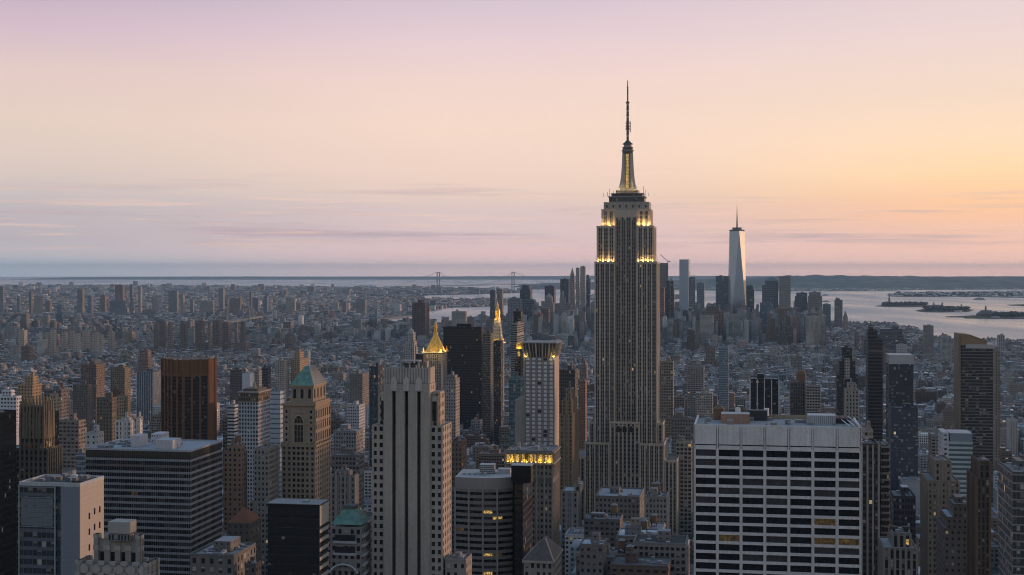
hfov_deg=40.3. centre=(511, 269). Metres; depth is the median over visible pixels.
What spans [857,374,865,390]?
city building
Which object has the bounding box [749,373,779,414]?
finned block
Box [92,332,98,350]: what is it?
housing slab
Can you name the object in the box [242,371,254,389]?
white block
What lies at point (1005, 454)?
city building
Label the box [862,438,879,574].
skyscraper
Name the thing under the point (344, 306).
borough tower
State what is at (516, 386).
teal tower
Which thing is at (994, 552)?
city building
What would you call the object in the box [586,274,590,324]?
downtown tower
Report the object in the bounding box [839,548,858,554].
window
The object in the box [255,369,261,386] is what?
apartment tower
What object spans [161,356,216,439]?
ribbed brown tower
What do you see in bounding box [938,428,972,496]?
glass office block
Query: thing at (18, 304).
borough tower
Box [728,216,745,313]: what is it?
glass skyscraper
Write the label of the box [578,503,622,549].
city building
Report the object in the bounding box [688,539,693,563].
city building
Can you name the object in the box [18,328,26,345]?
housing slab
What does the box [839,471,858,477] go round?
window
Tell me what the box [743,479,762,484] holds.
window
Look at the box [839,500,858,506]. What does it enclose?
window
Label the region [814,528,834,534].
window
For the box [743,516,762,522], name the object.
window
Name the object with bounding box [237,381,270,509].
gridded tower
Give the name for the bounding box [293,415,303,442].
arched window
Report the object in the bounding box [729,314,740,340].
city building
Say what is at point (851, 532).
window
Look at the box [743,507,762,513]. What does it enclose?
window
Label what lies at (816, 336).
city building
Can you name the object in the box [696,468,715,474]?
window
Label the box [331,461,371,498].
city building
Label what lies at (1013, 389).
city building
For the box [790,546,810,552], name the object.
window
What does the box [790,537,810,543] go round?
window
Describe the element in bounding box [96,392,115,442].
apartment tower
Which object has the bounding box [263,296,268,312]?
borough tower
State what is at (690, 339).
city building
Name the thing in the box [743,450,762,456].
window
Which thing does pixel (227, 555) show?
building
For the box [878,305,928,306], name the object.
statue island
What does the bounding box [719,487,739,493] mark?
window
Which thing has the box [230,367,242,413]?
brown block
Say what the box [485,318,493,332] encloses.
city building
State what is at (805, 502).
window
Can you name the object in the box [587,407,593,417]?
city building
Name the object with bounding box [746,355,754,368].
city building
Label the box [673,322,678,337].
city building
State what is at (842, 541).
window
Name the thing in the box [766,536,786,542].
window
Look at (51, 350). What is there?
housing slab
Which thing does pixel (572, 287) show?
spired tower
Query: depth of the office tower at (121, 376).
2203.20 m
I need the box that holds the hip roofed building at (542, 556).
[522,536,562,574]
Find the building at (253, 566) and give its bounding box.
[245,556,260,574]
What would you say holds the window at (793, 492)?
in the office tower at (777, 494)
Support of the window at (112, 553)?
in the scalloped crown tower at (118, 548)
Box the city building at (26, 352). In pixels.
[21,343,32,361]
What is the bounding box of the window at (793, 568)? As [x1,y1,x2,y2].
[790,565,810,571]
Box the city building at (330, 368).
[321,365,340,372]
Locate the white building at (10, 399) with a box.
[0,387,21,444]
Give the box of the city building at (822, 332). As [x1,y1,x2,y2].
[820,323,824,343]
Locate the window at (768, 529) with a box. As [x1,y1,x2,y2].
[766,527,786,533]
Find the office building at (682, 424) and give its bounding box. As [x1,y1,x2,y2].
[672,412,696,470]
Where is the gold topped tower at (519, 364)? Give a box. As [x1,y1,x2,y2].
[515,342,523,375]
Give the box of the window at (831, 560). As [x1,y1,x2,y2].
[814,557,834,563]
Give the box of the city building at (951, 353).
[950,344,953,364]
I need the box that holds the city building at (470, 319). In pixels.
[467,316,473,326]
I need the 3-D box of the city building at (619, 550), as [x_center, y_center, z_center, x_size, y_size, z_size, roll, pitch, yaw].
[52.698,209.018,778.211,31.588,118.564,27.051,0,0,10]
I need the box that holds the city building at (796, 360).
[791,353,801,369]
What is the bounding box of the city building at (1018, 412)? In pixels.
[1012,406,1023,418]
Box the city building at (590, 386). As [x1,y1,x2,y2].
[587,383,593,391]
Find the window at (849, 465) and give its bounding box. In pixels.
[839,462,858,468]
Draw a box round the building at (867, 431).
[862,420,872,438]
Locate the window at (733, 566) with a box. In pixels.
[719,563,739,569]
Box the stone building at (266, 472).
[254,441,278,574]
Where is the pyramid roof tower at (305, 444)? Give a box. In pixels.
[280,365,331,515]
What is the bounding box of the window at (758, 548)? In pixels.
[743,545,762,551]
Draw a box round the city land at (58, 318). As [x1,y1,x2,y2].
[1,287,1023,455]
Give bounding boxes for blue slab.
[137,368,160,421]
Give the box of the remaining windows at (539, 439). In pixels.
[526,438,552,444]
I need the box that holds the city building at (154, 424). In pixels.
[149,412,160,438]
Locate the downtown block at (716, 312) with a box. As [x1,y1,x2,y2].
[702,305,723,341]
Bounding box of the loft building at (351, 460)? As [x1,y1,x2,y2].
[332,444,363,508]
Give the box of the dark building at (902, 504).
[889,485,915,544]
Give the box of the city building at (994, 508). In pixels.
[991,480,997,512]
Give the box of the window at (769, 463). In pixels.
[766,460,786,466]
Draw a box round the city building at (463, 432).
[460,424,479,436]
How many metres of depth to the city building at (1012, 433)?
1921.69 m
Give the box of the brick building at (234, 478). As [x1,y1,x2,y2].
[223,433,246,531]
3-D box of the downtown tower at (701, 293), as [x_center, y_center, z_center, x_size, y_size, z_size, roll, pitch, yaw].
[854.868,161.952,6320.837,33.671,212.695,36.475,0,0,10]
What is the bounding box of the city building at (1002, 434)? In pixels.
[1000,422,1005,445]
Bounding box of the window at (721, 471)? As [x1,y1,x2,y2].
[719,469,739,474]
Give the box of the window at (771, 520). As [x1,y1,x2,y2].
[766,517,786,523]
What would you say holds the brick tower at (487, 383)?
on the pavement
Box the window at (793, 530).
[790,527,810,533]
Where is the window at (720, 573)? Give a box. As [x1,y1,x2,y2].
[719,572,739,574]
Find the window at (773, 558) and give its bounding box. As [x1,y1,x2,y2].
[766,555,786,561]
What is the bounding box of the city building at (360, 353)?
[351,351,369,356]
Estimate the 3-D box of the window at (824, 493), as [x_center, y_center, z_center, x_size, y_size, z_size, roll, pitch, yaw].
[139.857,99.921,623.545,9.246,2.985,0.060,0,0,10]
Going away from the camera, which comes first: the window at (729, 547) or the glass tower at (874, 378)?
the window at (729, 547)
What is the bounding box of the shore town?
[575,287,1023,317]
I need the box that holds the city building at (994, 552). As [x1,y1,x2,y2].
[991,533,997,567]
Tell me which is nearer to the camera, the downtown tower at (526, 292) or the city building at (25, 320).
the city building at (25, 320)
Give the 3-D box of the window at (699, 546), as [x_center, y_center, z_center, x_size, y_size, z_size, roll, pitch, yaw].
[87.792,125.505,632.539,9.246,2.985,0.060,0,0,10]
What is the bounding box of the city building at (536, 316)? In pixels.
[534,313,542,338]
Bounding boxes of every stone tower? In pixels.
[444,371,459,439]
[844,378,858,422]
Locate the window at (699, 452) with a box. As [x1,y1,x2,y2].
[696,449,715,455]
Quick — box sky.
[0,0,1023,276]
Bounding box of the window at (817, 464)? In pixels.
[814,461,834,467]
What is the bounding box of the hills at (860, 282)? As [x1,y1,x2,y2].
[520,274,1023,288]
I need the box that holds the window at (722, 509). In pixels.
[719,506,739,512]
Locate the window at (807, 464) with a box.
[790,461,810,467]
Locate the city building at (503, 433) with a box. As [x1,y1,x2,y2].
[499,423,508,443]
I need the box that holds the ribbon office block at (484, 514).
[454,463,514,574]
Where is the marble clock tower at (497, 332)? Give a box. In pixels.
[493,301,505,428]
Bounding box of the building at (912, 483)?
[899,476,919,514]
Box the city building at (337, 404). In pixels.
[331,399,344,409]
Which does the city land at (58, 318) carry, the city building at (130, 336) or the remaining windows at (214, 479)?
the city building at (130, 336)
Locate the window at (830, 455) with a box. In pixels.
[814,452,834,458]
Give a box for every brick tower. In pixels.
[412,299,428,340]
[482,330,492,443]
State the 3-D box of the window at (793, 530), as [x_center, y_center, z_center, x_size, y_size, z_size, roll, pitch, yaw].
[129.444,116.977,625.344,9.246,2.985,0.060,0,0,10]
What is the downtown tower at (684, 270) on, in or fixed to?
on the city land at (58, 318)
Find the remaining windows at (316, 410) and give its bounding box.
[316,410,322,498]
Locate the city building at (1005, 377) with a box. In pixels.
[1000,370,1013,384]
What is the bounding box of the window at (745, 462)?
[743,460,762,465]
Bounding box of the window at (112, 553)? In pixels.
[111,552,114,560]
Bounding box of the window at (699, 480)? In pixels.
[696,477,715,483]
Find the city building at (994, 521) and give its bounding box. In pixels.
[991,513,997,532]
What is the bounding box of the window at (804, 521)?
[790,518,810,524]
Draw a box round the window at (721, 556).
[719,553,739,559]
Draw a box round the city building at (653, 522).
[623,513,665,528]
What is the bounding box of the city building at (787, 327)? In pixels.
[784,315,791,342]
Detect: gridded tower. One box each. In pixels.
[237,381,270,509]
[515,340,562,444]
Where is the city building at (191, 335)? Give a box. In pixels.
[188,326,194,344]
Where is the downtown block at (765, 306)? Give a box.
[760,301,771,324]
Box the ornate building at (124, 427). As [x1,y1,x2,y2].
[115,412,133,439]
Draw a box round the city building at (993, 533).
[991,527,996,539]
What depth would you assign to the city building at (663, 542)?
762.90 m
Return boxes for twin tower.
[490,289,495,321]
[497,288,502,320]
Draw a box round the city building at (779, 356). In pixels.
[775,351,784,363]
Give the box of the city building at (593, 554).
[580,531,606,574]
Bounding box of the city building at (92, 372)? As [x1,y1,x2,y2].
[81,358,104,422]
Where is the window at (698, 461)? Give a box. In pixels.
[696,459,715,464]
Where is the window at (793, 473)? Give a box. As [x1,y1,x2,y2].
[790,470,810,476]
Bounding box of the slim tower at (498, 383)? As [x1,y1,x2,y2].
[494,340,502,444]
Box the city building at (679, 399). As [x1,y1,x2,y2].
[674,394,684,414]
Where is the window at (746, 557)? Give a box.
[743,554,762,560]
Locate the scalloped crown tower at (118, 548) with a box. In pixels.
[75,518,159,574]
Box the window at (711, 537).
[696,534,715,540]
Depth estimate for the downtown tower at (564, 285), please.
5603.14 m
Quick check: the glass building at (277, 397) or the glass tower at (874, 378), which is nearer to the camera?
the glass building at (277, 397)
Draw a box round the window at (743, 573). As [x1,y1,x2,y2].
[743,573,762,574]
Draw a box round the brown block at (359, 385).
[349,370,368,408]
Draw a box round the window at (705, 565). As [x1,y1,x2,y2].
[696,562,715,568]
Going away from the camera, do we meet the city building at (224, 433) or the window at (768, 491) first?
the window at (768, 491)
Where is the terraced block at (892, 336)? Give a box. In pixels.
[861,325,906,356]
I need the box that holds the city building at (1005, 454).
[1000,443,1011,460]
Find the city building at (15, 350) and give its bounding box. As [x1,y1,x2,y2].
[10,343,21,358]
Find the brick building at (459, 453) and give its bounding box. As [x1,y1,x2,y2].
[452,436,466,552]
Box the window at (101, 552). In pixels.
[100,551,103,560]
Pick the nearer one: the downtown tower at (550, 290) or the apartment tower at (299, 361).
the apartment tower at (299, 361)
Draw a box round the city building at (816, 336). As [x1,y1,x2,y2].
[814,321,818,345]
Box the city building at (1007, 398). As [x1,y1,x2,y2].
[1003,394,1013,404]
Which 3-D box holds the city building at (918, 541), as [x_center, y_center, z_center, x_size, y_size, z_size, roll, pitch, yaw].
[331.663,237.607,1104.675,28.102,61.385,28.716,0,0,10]
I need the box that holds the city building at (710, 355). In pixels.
[706,345,715,366]
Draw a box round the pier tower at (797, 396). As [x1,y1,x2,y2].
[790,370,805,414]
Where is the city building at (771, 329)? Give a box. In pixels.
[768,316,774,341]
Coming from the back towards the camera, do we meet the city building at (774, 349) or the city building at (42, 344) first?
the city building at (42, 344)
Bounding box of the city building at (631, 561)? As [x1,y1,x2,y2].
[610,544,671,574]
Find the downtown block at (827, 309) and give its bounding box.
[823,303,830,326]
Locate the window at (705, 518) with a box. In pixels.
[696,515,715,521]
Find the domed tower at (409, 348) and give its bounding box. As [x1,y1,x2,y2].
[404,327,417,362]
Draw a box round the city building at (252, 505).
[250,497,281,511]
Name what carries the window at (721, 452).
in the office tower at (777, 494)
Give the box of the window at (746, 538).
[743,535,762,541]
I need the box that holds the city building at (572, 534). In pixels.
[565,526,583,574]
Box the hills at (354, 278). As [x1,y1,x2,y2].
[10,276,1023,279]
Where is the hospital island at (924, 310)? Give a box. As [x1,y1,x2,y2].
[916,309,972,311]
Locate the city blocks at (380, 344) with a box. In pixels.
[0,300,1023,574]
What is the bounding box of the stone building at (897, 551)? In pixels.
[878,525,917,574]
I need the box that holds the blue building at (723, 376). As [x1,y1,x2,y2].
[719,345,728,411]
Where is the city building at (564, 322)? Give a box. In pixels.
[562,312,566,333]
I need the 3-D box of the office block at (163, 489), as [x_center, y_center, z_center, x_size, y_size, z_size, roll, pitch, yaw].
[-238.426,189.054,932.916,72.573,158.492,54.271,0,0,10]
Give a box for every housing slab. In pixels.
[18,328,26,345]
[44,332,49,347]
[46,347,58,354]
[50,329,55,346]
[61,331,67,350]
[69,330,74,350]
[75,333,80,351]
[82,330,90,350]
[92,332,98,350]
[100,334,103,352]
[108,331,114,350]
[154,322,158,348]
[159,320,165,346]
[168,322,172,349]
[180,323,187,348]
[195,320,204,348]
[197,341,207,350]
[208,323,211,349]
[213,319,221,347]
[222,321,231,350]
[234,323,237,350]
[237,342,248,351]
[240,321,245,341]
[285,333,293,350]
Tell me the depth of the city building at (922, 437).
1942.30 m
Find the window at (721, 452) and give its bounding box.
[719,450,739,456]
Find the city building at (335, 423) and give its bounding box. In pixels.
[330,418,345,434]
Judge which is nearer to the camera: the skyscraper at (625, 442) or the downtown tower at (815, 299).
the skyscraper at (625, 442)
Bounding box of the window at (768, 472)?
[766,470,786,476]
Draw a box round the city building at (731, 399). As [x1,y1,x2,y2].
[729,391,734,406]
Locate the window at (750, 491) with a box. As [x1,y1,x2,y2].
[743,488,762,494]
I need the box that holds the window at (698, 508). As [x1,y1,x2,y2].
[696,506,715,511]
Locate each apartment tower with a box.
[59,413,85,469]
[73,381,91,431]
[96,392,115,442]
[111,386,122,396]
[116,393,127,419]
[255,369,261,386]
[291,347,307,382]
[805,381,820,414]
[954,332,994,502]
[993,347,999,471]
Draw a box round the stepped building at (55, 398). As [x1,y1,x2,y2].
[48,391,60,419]
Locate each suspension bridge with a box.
[206,305,262,324]
[348,305,411,326]
[395,272,546,291]
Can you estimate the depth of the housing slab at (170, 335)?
4318.81 m
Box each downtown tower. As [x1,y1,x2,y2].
[508,297,521,327]
[520,284,531,303]
[545,285,555,302]
[560,278,568,302]
[576,267,579,309]
[580,266,585,309]
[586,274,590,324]
[660,287,664,318]
[679,259,689,312]
[689,277,694,309]
[697,282,704,307]
[716,275,727,310]
[746,285,753,318]
[762,276,777,312]
[779,276,790,307]
[795,292,806,312]
[808,291,821,312]
[834,297,842,326]
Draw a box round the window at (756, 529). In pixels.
[743,526,762,532]
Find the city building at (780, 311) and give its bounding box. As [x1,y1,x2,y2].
[775,306,784,330]
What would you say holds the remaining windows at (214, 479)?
in the office block at (163, 489)
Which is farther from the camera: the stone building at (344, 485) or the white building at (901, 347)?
the white building at (901, 347)
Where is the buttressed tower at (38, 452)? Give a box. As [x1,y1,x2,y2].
[16,396,61,574]
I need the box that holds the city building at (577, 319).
[574,315,580,338]
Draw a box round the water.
[0,276,1023,339]
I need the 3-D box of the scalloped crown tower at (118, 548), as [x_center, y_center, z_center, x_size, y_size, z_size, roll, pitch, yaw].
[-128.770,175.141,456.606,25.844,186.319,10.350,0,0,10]
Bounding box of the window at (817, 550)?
[814,547,834,553]
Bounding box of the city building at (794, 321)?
[792,315,798,342]
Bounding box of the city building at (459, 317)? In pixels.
[452,309,466,325]
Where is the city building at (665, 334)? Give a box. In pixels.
[662,326,667,343]
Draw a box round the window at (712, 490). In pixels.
[696,487,715,493]
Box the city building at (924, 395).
[915,389,936,403]
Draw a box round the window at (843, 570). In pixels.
[839,567,858,573]
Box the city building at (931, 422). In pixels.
[925,414,940,427]
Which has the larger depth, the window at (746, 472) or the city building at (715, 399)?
the city building at (715, 399)
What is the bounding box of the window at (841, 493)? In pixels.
[839,491,858,496]
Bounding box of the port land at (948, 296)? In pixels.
[890,295,1011,297]
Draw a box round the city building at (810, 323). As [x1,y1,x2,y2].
[805,315,819,340]
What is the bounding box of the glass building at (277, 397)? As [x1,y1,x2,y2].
[270,387,285,496]
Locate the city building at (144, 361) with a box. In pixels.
[138,349,151,371]
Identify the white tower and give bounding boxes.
[136,412,142,433]
[553,314,558,334]
[997,333,1004,350]
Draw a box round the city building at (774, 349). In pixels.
[770,345,777,363]
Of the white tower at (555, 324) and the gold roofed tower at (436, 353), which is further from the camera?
the white tower at (555, 324)
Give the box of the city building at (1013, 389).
[1007,382,1023,399]
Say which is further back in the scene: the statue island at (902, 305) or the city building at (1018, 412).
the statue island at (902, 305)
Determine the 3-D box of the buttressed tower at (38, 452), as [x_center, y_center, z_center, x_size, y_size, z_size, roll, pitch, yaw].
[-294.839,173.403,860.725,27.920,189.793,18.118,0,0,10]
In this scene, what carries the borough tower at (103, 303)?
on the city land at (58, 318)
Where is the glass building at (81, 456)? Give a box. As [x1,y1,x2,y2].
[76,448,86,474]
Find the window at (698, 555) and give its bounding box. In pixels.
[696,553,715,559]
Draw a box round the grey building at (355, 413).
[346,400,364,461]
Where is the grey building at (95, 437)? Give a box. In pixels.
[85,425,103,452]
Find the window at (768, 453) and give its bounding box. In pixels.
[766,451,786,457]
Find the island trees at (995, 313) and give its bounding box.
[882,291,1023,316]
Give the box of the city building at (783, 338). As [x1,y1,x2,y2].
[777,331,790,344]
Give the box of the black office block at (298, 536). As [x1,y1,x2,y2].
[267,498,328,574]
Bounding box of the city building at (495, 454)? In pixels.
[478,445,504,468]
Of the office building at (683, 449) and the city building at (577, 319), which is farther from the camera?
the city building at (577, 319)
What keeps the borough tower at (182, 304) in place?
on the city land at (58, 318)
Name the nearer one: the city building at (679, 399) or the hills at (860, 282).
the city building at (679, 399)
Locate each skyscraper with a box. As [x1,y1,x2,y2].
[579,80,678,534]
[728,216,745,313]
[862,438,879,574]
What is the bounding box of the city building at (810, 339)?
[806,331,813,345]
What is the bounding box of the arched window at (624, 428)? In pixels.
[622,425,626,431]
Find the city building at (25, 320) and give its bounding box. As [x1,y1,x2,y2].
[21,313,29,328]
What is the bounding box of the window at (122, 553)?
[121,552,124,560]
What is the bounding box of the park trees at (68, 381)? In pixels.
[0,340,920,387]
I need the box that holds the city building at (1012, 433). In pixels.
[1006,416,1017,455]
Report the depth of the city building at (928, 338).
3980.56 m
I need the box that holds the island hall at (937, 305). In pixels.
[929,302,945,306]
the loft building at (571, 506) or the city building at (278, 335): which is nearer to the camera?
the loft building at (571, 506)
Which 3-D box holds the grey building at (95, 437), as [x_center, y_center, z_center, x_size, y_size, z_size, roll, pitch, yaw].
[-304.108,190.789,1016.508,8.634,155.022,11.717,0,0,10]
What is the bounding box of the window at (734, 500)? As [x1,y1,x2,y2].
[719,497,739,503]
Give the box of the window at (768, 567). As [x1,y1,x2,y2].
[766,565,786,571]
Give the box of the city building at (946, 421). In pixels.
[939,405,953,429]
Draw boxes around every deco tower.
[372,345,451,574]
[966,455,991,574]
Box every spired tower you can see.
[543,294,554,324]
[570,268,574,308]
[843,311,847,329]
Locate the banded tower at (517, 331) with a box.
[511,321,523,376]
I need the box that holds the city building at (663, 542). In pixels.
[632,529,688,574]
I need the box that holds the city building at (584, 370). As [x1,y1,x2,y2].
[580,356,587,379]
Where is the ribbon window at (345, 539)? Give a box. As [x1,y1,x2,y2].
[333,534,356,555]
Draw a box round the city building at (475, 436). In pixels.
[465,428,486,447]
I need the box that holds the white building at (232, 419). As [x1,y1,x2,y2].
[227,400,237,449]
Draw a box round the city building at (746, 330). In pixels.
[744,319,748,343]
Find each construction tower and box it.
[660,263,666,287]
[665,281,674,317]
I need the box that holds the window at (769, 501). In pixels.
[766,498,786,504]
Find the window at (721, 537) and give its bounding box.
[719,535,739,540]
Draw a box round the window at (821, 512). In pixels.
[814,509,834,515]
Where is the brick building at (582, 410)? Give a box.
[579,378,586,449]
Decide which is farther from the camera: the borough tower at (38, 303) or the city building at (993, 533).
the borough tower at (38, 303)
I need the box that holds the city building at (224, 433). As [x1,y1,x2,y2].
[223,414,238,450]
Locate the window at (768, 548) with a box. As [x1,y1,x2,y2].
[766,546,786,552]
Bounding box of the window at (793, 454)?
[790,451,810,457]
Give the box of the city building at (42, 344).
[37,337,47,354]
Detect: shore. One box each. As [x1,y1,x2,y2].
[515,285,1007,290]
[945,315,1023,318]
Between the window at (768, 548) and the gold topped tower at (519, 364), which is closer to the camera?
the window at (768, 548)
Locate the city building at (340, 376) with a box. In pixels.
[333,371,346,381]
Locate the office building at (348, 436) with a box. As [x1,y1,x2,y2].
[333,424,362,453]
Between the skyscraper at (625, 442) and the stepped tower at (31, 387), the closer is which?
the skyscraper at (625, 442)
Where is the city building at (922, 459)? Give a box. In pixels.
[918,451,927,469]
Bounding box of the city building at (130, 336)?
[125,331,134,342]
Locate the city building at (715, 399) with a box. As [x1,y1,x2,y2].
[713,394,717,407]
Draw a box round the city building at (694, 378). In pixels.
[685,360,704,415]
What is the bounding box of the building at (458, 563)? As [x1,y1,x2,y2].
[445,551,471,574]
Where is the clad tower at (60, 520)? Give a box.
[18,473,103,574]
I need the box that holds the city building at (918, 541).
[916,533,919,566]
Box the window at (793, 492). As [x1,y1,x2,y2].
[790,489,810,495]
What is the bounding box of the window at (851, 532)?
[839,529,858,535]
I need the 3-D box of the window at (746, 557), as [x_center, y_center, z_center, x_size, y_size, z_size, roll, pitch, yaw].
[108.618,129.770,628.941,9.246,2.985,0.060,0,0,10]
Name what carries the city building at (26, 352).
on the city land at (58, 318)
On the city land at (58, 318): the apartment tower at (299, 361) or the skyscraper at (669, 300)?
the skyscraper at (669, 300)
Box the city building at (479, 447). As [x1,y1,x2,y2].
[472,438,492,468]
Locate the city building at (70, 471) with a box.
[62,469,75,474]
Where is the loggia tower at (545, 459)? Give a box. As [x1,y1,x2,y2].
[504,442,560,546]
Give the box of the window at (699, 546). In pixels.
[696,543,715,549]
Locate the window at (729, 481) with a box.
[719,478,739,484]
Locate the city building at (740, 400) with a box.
[735,396,745,406]
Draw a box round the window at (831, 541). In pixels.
[814,538,834,544]
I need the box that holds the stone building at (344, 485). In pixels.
[331,465,358,526]
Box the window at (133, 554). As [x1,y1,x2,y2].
[132,553,135,561]
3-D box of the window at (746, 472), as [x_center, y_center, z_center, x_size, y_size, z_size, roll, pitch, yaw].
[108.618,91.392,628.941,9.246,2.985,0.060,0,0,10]
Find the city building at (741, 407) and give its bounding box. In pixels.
[729,405,746,411]
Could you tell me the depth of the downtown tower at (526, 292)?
6305.31 m
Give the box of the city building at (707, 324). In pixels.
[700,315,713,341]
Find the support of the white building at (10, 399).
on the pavement
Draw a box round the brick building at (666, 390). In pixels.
[660,358,673,437]
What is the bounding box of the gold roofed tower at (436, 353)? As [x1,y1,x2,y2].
[421,320,448,389]
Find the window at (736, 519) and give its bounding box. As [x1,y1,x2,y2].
[719,516,739,522]
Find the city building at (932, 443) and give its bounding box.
[928,425,940,471]
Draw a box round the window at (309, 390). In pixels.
[308,389,310,398]
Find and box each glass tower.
[369,363,382,466]
[865,321,882,440]
[886,353,913,441]
[888,403,917,488]
[998,457,1023,574]
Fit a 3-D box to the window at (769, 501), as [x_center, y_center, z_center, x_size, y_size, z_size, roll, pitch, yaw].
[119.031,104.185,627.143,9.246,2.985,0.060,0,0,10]
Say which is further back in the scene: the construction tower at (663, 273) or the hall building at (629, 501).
the construction tower at (663, 273)
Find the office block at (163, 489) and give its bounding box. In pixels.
[86,431,221,574]
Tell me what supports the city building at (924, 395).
on the city land at (58, 318)
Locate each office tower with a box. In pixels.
[111,364,130,417]
[262,364,270,390]
[694,404,861,574]
[877,439,889,535]
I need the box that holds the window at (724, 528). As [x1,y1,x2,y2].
[719,525,739,531]
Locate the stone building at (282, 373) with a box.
[276,358,288,398]
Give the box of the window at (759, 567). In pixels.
[743,564,762,570]
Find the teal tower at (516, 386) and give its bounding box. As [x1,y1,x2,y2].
[508,372,523,446]
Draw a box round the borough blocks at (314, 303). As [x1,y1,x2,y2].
[0,281,521,328]
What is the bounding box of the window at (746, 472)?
[743,469,762,475]
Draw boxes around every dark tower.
[0,409,15,574]
[54,405,58,444]
[513,308,522,322]
[559,365,577,445]
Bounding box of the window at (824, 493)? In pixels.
[814,490,834,496]
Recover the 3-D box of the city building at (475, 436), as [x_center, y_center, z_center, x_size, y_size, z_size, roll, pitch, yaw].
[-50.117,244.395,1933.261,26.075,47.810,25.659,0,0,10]
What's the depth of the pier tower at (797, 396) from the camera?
1501.48 m
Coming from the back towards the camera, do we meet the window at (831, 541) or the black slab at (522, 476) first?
the black slab at (522, 476)
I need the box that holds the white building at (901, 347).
[896,343,906,352]
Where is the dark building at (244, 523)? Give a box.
[227,507,260,560]
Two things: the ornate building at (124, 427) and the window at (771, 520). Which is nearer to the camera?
the window at (771, 520)
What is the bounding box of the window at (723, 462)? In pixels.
[719,459,739,465]
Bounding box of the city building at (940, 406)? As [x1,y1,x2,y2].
[935,401,945,413]
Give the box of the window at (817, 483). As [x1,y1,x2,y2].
[814,480,834,486]
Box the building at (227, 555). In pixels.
[190,536,255,574]
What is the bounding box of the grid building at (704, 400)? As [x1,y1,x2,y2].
[696,389,712,415]
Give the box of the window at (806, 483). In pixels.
[790,480,810,486]
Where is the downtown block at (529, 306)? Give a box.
[523,299,535,320]
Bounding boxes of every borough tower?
[0,287,3,311]
[17,296,20,312]
[29,291,32,313]
[34,295,42,313]
[45,301,51,311]
[57,305,61,314]
[77,288,84,313]
[88,296,92,313]
[100,295,106,311]
[110,300,125,315]
[115,284,124,300]
[130,284,133,314]
[138,286,141,311]
[142,309,156,315]
[152,296,157,311]
[168,290,178,312]
[180,295,184,313]
[190,299,193,311]
[200,300,213,312]
[219,288,224,311]
[229,298,241,315]
[249,292,251,310]
[252,297,259,311]
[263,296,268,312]
[286,298,295,311]
[343,302,346,311]
[356,298,366,314]
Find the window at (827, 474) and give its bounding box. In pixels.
[814,471,834,477]
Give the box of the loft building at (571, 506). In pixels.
[561,477,582,574]
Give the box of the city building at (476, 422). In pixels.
[471,414,482,432]
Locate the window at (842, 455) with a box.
[839,452,858,458]
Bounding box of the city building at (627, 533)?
[616,518,657,547]
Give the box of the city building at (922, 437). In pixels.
[918,427,927,446]
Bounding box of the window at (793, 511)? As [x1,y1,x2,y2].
[790,508,810,514]
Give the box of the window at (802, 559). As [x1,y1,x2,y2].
[790,556,810,562]
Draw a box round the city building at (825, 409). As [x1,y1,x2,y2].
[820,404,835,413]
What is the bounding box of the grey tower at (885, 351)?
[883,349,895,374]
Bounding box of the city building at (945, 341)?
[940,333,950,362]
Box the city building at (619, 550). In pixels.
[575,538,625,574]
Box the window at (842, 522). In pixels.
[839,519,858,525]
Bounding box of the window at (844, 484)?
[839,481,858,487]
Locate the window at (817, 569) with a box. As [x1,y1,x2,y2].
[814,566,834,572]
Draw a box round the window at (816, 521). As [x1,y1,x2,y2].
[814,519,834,525]
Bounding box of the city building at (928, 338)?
[923,324,933,355]
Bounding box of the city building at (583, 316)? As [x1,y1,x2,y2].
[579,311,586,333]
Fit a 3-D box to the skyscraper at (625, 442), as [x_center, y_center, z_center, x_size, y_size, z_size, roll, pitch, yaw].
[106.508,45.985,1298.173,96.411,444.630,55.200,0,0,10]
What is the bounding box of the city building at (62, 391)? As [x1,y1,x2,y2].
[44,381,68,418]
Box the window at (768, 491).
[766,489,786,495]
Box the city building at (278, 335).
[275,330,281,344]
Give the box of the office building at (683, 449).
[676,435,691,534]
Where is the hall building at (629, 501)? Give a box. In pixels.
[595,486,643,520]
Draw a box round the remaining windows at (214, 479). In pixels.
[86,460,221,574]
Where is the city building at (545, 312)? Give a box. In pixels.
[539,308,549,324]
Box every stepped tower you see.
[18,371,41,404]
[555,291,572,316]
[560,384,578,524]
[836,346,857,415]
[920,455,959,574]
[936,494,965,574]
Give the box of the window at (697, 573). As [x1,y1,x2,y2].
[696,571,715,574]
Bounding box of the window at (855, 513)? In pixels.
[839,510,858,516]
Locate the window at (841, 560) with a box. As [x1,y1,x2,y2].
[839,558,858,564]
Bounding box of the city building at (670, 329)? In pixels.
[668,319,672,342]
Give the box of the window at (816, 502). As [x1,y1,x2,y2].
[814,499,834,505]
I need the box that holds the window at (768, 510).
[766,508,786,514]
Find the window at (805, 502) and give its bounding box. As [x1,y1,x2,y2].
[790,499,810,505]
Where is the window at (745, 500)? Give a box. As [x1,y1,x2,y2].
[743,497,762,503]
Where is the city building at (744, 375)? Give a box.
[740,371,753,382]
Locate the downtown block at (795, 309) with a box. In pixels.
[782,307,799,315]
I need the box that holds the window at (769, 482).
[766,479,786,485]
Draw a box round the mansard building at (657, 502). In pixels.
[646,481,668,528]
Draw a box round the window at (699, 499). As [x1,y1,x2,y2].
[696,496,715,502]
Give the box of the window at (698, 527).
[696,524,715,530]
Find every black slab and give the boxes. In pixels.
[443,324,483,428]
[511,463,533,574]
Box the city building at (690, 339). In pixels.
[687,329,694,351]
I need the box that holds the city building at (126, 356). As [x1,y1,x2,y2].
[120,351,130,362]
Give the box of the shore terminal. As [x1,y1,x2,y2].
[976,306,993,316]
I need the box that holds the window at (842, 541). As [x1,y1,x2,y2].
[839,538,858,544]
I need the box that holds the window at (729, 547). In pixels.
[719,544,739,550]

